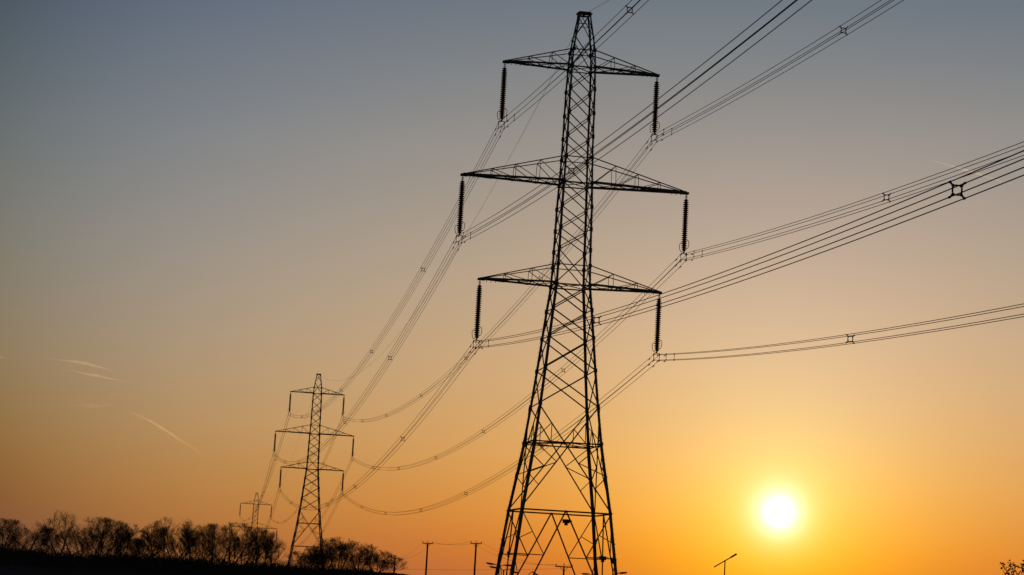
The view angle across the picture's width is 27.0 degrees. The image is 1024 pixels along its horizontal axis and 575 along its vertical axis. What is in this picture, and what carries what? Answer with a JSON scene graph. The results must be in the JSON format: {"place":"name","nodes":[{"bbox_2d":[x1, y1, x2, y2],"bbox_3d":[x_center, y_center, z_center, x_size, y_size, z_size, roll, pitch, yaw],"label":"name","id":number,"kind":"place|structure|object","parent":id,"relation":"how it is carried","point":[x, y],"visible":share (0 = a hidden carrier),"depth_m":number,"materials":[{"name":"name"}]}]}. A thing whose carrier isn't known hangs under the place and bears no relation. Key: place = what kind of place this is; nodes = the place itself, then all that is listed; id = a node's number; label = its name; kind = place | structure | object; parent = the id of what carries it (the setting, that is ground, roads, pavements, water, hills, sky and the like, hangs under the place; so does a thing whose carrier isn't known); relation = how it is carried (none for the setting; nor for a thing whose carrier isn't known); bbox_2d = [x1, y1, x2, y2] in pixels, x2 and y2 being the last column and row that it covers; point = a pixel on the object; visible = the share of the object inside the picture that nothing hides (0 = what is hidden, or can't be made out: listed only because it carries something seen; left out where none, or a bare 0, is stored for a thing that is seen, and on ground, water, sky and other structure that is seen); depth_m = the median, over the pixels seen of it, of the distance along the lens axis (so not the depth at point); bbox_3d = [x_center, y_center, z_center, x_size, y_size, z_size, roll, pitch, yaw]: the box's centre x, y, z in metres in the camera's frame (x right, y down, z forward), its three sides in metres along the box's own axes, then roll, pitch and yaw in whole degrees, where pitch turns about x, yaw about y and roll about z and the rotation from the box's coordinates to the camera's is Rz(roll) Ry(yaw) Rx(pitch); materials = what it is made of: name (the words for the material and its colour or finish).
{"place":"outdoors","nodes":[
{"label":"outdoors","id":0,"kind":"place"},
{"bbox_2d":[0,553,387,574],"bbox_3d":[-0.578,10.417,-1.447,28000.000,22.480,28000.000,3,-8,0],"label":"ground","id":1,"kind":"structure","parent":0,"point":[19,569],"depth_m":364.91,"materials":[{"name":"black plant"}]},
{"bbox_2d":[0,517,27,552],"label":"bare tree","id":2,"kind":"object","parent":1,"relation":"on","point":[12,537],"visible":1,"depth_m":380.17,"materials":[{"name":"black plant"}]},
{"bbox_2d":[1,528,37,549],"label":"bare tree","id":3,"kind":"object","parent":1,"relation":"on","point":[29,541],"visible":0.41,"depth_m":404.87,"materials":[{"name":"black plant"}]},
{"bbox_2d":[9,522,52,550],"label":"bare tree","id":4,"kind":"object","parent":1,"relation":"on","point":[40,532],"visible":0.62,"depth_m":388.74,"materials":[{"name":"black plant"}]},
{"bbox_2d":[29,526,58,554],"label":"bare tree","id":5,"kind":"object","parent":1,"relation":"on","point":[54,546],"visible":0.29,"depth_m":405.73,"materials":[{"name":"black plant"}]},
{"bbox_2d":[40,511,83,558],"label":"bare tree","id":6,"kind":"object","parent":1,"relation":"on","point":[50,534],"visible":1,"depth_m":376.41,"materials":[{"name":"black plant"}]},
{"bbox_2d":[53,530,90,554],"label":"bare tree","id":7,"kind":"object","parent":1,"relation":"on","point":[58,539],"visible":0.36,"depth_m":402.01,"materials":[{"name":"black plant"}]},
{"bbox_2d":[67,524,96,554],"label":"bare tree","id":8,"kind":"object","parent":1,"relation":"on","point":[74,543],"visible":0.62,"depth_m":392.26,"materials":[{"name":"black plant"}]},
{"bbox_2d":[75,527,105,555],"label":"bare tree","id":9,"kind":"object","parent":1,"relation":"on","point":[90,543],"visible":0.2,"depth_m":408.06,"materials":[{"name":"black plant"}]},
{"bbox_2d":[70,516,134,559],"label":"bare tree","id":10,"kind":"object","parent":1,"relation":"on","point":[103,531],"visible":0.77,"depth_m":380.78,"materials":[{"name":"black plant"}]},
{"bbox_2d":[96,529,128,555],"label":"bare tree","id":11,"kind":"object","parent":1,"relation":"on","point":[109,545],"visible":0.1,"depth_m":404.44,"materials":[{"name":"black plant"}]},
{"bbox_2d":[102,522,147,563],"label":"bare tree","id":12,"kind":"object","parent":1,"relation":"on","point":[116,547],"visible":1,"depth_m":374.67,"materials":[{"name":"black plant"}]},
{"bbox_2d":[120,538,151,555],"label":"bare tree","id":13,"kind":"object","parent":1,"relation":"on","point":[137,547],"visible":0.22,"depth_m":399.81,"materials":[{"name":"black plant"}]},
{"bbox_2d":[129,535,154,556],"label":"bare bush","id":14,"kind":"object","parent":1,"relation":"on","point":[137,545],"visible":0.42,"depth_m":390.01,"materials":[{"name":"black plant"}]},
{"bbox_2d":[139,523,168,558],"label":"bare tree","id":15,"kind":"object","parent":1,"relation":"on","point":[147,547],"visible":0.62,"depth_m":385.32,"materials":[{"name":"black plant"}]},
{"bbox_2d":[149,527,177,557],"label":"bare tree","id":16,"kind":"object","parent":1,"relation":"on","point":[169,535],"visible":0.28,"depth_m":404.10,"materials":[{"name":"black plant"}]},
{"bbox_2d":[144,517,203,564],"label":"bare tree","id":17,"kind":"object","parent":1,"relation":"on","point":[161,534],"visible":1,"depth_m":376.12,"materials":[{"name":"black plant"}]},
{"bbox_2d":[169,527,195,557],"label":"bare tree","id":18,"kind":"object","parent":1,"relation":"on","point":[181,542],"visible":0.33,"depth_m":408.57,"materials":[{"name":"black plant"}]},
{"bbox_2d":[176,521,206,559],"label":"bare tree","id":19,"kind":"object","parent":1,"relation":"on","point":[187,539],"visible":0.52,"depth_m":390.15,"materials":[{"name":"black plant"}]},
{"bbox_2d":[187,529,216,557],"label":"bare tree","id":20,"kind":"object","parent":1,"relation":"on","point":[206,545],"visible":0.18,"depth_m":402.14,"materials":[{"name":"black plant"}]},
{"bbox_2d":[0,542,407,574],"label":"undergrowth","id":21,"kind":"object","parent":1,"relation":"on","point":[147,561],"visible":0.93,"depth_m":373.99,"materials":[{"name":"black plant"}]},
{"bbox_2d":[184,523,238,566],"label":"bare tree","id":22,"kind":"object","parent":1,"relation":"on","point":[212,534],"visible":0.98,"depth_m":377.94,"materials":[{"name":"black plant"}]},
{"bbox_2d":[210,533,240,561],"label":"bare tree","id":23,"kind":"object","parent":1,"relation":"on","point":[235,538],"visible":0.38,"depth_m":406.63,"materials":[{"name":"black plant"}]},
{"bbox_2d":[209,522,260,565],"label":"bare tree","id":24,"kind":"object","parent":1,"relation":"on","point":[233,534],"visible":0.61,"depth_m":384.77,"materials":[{"name":"black plant"}]},
{"bbox_2d":[227,534,261,563],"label":"bare tree","id":25,"kind":"object","parent":1,"relation":"on","point":[240,548],"visible":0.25,"depth_m":404.13,"materials":[{"name":"black plant"}]},
{"bbox_2d":[232,494,275,560],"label":"electricity pylon","id":26,"kind":"object","parent":1,"relation":"on","point":[258,504],"visible":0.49,"depth_m":943.82,"materials":[{"name":"metal"}]},
{"bbox_2d":[228,527,280,570],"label":"bare tree","id":27,"kind":"object","parent":1,"relation":"on","point":[262,534],"visible":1,"depth_m":376.13,"materials":[{"name":"black plant"}]},
{"bbox_2d":[254,541,281,564],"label":"bare tree","id":28,"kind":"object","parent":1,"relation":"on","point":[271,553],"visible":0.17,"depth_m":408.71,"materials":[{"name":"black plant"}]},
{"bbox_2d":[260,531,288,565],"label":"bare tree","id":29,"kind":"object","parent":1,"relation":"on","point":[278,557],"visible":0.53,"depth_m":388.36,"materials":[{"name":"black plant"}]},
{"bbox_2d":[286,551,319,565],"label":"bare bush","id":30,"kind":"object","parent":1,"relation":"on","point":[294,553],"visible":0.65,"depth_m":393.10,"materials":[{"name":"black plant"}]},
{"bbox_2d":[292,552,327,568],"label":"bare bush","id":31,"kind":"object","parent":1,"relation":"on","point":[306,560],"visible":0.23,"depth_m":405.70,"materials":[{"name":"black plant"}]},
{"bbox_2d":[275,373,353,568],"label":"electricity pylon","id":32,"kind":"object","parent":1,"relation":"on","point":[304,485],"visible":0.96,"depth_m":545.14,"materials":[{"name":"metal"}]},
{"bbox_2d":[273,432,275,451],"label":"insulator string","id":33,"kind":"object","parent":32,"relation":"hanging from","point":[274,442],"visible":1,"depth_m":543.81,"materials":[{"name":"brown ceramic"}]},
{"bbox_2d":[230,456,274,545],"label":"conductor bundle","id":34,"kind":"object","parent":33,"relation":"hanging from","point":[262,491],"visible":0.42,"depth_m":596.55,"materials":[{"name":"metal"}]},
{"bbox_2d":[278,469,281,490],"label":"insulator string","id":35,"kind":"object","parent":32,"relation":"hanging from","point":[280,479],"visible":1,"depth_m":542.79,"materials":[{"name":"brown ceramic"}]},
{"bbox_2d":[341,471,343,491],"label":"insulator string","id":36,"kind":"object","parent":32,"relation":"hanging from","point":[342,482],"visible":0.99,"depth_m":545.14,"materials":[{"name":"brown ceramic"}]},
{"bbox_2d":[341,397,344,418],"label":"insulator string","id":37,"kind":"object","parent":32,"relation":"hanging from","point":[343,407],"visible":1,"depth_m":547.62,"materials":[{"name":"brown ceramic"}]},
{"bbox_2d":[273,419,342,523],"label":"conductor bundle","id":38,"kind":"object","parent":37,"relation":"hanging from","point":[316,476],"visible":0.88,"depth_m":628.94,"materials":[{"name":"metal"}]},
{"bbox_2d":[351,437,353,457],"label":"insulator string","id":39,"kind":"object","parent":32,"relation":"hanging from","point":[352,447],"visible":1,"depth_m":546.68,"materials":[{"name":"brown ceramic"}]},
{"bbox_2d":[280,459,352,549],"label":"conductor bundle","id":40,"kind":"object","parent":39,"relation":"hanging from","point":[330,500],"visible":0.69,"depth_m":608.03,"materials":[{"name":"metal"}]},
{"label":"insulator string","id":41,"kind":"object","parent":32,"relation":"hanging from","visible":0},
{"bbox_2d":[239,417,289,519],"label":"conductor bundle","id":42,"kind":"object","parent":41,"relation":"hanging from","point":[272,472],"visible":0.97,"depth_m":620.69,"materials":[{"name":"metal"}]},
{"bbox_2d":[305,544,337,567],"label":"bare bush","id":43,"kind":"object","parent":1,"relation":"on","point":[314,548],"visible":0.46,"depth_m":384.27,"materials":[{"name":"black plant"}]},
{"bbox_2d":[312,547,341,567],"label":"bare bush","id":44,"kind":"object","parent":1,"relation":"on","point":[329,556],"visible":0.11,"depth_m":403.44,"materials":[{"name":"black plant"}]},
{"bbox_2d":[303,537,365,573],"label":"bare bush","id":45,"kind":"object","parent":1,"relation":"on","point":[332,558],"visible":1,"depth_m":376.34,"materials":[{"name":"black plant"}]},
{"bbox_2d":[336,542,382,569],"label":"bare bush","id":46,"kind":"object","parent":1,"relation":"on","point":[364,549],"visible":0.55,"depth_m":384.18,"materials":[{"name":"black plant"}]},
{"bbox_2d":[359,550,398,574],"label":"bare bush","id":47,"kind":"object","parent":1,"relation":"on","point":[384,563],"visible":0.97,"depth_m":378.29,"materials":[{"name":"black plant"}]},
{"bbox_2d":[380,558,409,572],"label":"bare bush","id":48,"kind":"object","parent":1,"relation":"on","point":[394,562],"visible":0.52,"depth_m":387.78,"materials":[{"name":"black plant"}]},
{"bbox_2d":[422,541,432,574],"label":"utility pole","id":49,"kind":"object","parent":1,"relation":"on","point":[426,556],"visible":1,"depth_m":279.65,"materials":[{"name":"brown wood"}]},
{"bbox_2d":[470,541,481,574],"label":"utility pole","id":50,"kind":"object","parent":1,"relation":"on","point":[476,545],"visible":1,"depth_m":265.81,"materials":[{"name":"brown wood"}]},
{"bbox_2d":[486,562,512,574],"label":"street lamp","id":51,"kind":"object","parent":1,"relation":"on","point":[498,566],"visible":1,"depth_m":148.67,"materials":[{"name":"black metal"}]},
{"bbox_2d":[555,563,572,574],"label":"utility pole","id":52,"kind":"object","parent":1,"relation":"on","point":[563,570],"visible":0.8,"depth_m":214.01,"materials":[{"name":"brown wood"}]},
{"bbox_2d":[460,11,688,574],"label":"electricity pylon","id":53,"kind":"object","parent":1,"relation":"on","point":[525,443],"visible":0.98,"depth_m":186.38,"materials":[{"name":"metal"}]},
{"bbox_2d":[323,37,572,380],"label":"earth wire","id":54,"kind":"object","parent":53,"relation":"attached to","point":[483,204],"visible":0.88,"depth_m":242.78,"materials":[{"name":"metal"}]},
{"bbox_2d":[455,176,464,243],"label":"insulator string","id":55,"kind":"object","parent":53,"relation":"hanging from","point":[460,208],"visible":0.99,"depth_m":185.08,"materials":[{"name":"brown ceramic"}]},
{"bbox_2d":[273,238,460,463],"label":"conductor bundle","id":56,"kind":"object","parent":55,"relation":"hanging from","point":[393,346],"visible":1,"depth_m":232.77,"materials":[{"name":"metal"}]},
{"bbox_2d":[457,0,811,242],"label":"conductor bundle","id":57,"kind":"object","parent":55,"relation":"hanging from","point":[721,59],"visible":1,"depth_m":106.31,"materials":[{"name":"metal"}]},
{"bbox_2d":[472,281,481,348],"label":"insulator string","id":58,"kind":"object","parent":53,"relation":"hanging from","point":[478,311],"visible":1,"depth_m":184.14,"materials":[{"name":"brown ceramic"}]},
{"bbox_2d":[280,344,477,509],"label":"conductor bundle","id":59,"kind":"object","parent":58,"relation":"hanging from","point":[401,435],"visible":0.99,"depth_m":234.04,"materials":[{"name":"metal"}]},
{"bbox_2d":[474,150,1023,348],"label":"conductor bundle","id":60,"kind":"object","parent":58,"relation":"hanging from","point":[948,197],"visible":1,"depth_m":82.47,"materials":[{"name":"metal"}]},
{"bbox_2d":[497,64,506,129],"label":"insulator string","id":61,"kind":"object","parent":53,"relation":"hanging from","point":[503,91],"visible":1,"depth_m":186.98,"materials":[{"name":"brown ceramic"}]},
{"bbox_2d":[288,124,503,417],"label":"conductor bundle","id":62,"kind":"object","parent":61,"relation":"hanging from","point":[421,268],"visible":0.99,"depth_m":243.40,"materials":[{"name":"metal"}]},
{"bbox_2d":[500,0,648,127],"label":"conductor bundle","id":63,"kind":"object","parent":61,"relation":"hanging from","point":[579,57],"visible":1,"depth_m":146.92,"materials":[{"name":"metal"}]},
{"bbox_2d":[650,78,659,142],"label":"insulator string","id":64,"kind":"object","parent":53,"relation":"hanging from","point":[655,106],"visible":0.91,"depth_m":188.94,"materials":[{"name":"brown ceramic"}]},
{"bbox_2d":[344,138,655,421],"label":"conductor bundle","id":65,"kind":"object","parent":64,"relation":"hanging from","point":[647,147],"visible":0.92,"depth_m":254.08,"materials":[{"name":"metal"}]},
{"bbox_2d":[652,0,903,141],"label":"conductor bundle","id":66,"kind":"object","parent":64,"relation":"hanging from","point":[663,134],"visible":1,"depth_m":146.65,"materials":[{"name":"metal"}]},
{"bbox_2d":[652,295,661,360],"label":"insulator string","id":67,"kind":"object","parent":53,"relation":"hanging from","point":[658,329],"visible":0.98,"depth_m":186.41,"materials":[{"name":"brown ceramic"}]},
{"bbox_2d":[343,355,657,514],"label":"conductor bundle","id":68,"kind":"object","parent":67,"relation":"hanging from","point":[526,454],"visible":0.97,"depth_m":255.10,"materials":[{"name":"metal"}]},
{"bbox_2d":[654,303,1023,361],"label":"conductor bundle","id":69,"kind":"object","parent":67,"relation":"hanging from","point":[847,336],"visible":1,"depth_m":129.66,"materials":[{"name":"metal"}]},
{"bbox_2d":[679,194,688,261],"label":"insulator string","id":70,"kind":"object","parent":53,"relation":"hanging from","point":[685,223],"visible":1,"depth_m":187.96,"materials":[{"name":"brown ceramic"}]},
{"bbox_2d":[352,255,684,469],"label":"conductor bundle","id":71,"kind":"object","parent":70,"relation":"hanging from","point":[545,381],"visible":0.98,"depth_m":254.93,"materials":[{"name":"metal"}]},
{"bbox_2d":[682,141,1023,260],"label":"conductor bundle","id":72,"kind":"object","parent":70,"relation":"hanging from","point":[884,199],"visible":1,"depth_m":134.92,"materials":[{"name":"metal"}]},
{"bbox_2d":[714,554,736,574],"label":"utility pole","id":73,"kind":"object","parent":1,"relation":"on","point":[732,556],"visible":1,"depth_m":117.10,"materials":[{"name":"wood"}]},
{"bbox_2d":[1000,560,1023,574],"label":"young tree","id":74,"kind":"object","parent":1,"relation":"on","point":[1014,566],"visible":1,"depth_m":34.86,"materials":[{"name":"black plant"}]},
{"bbox_2d":[0,0,1023,574],"label":"sky","id":75,"kind":"structure","parent":0,"point":[210,209],"materials":[{"name":"orange"}]}
]}

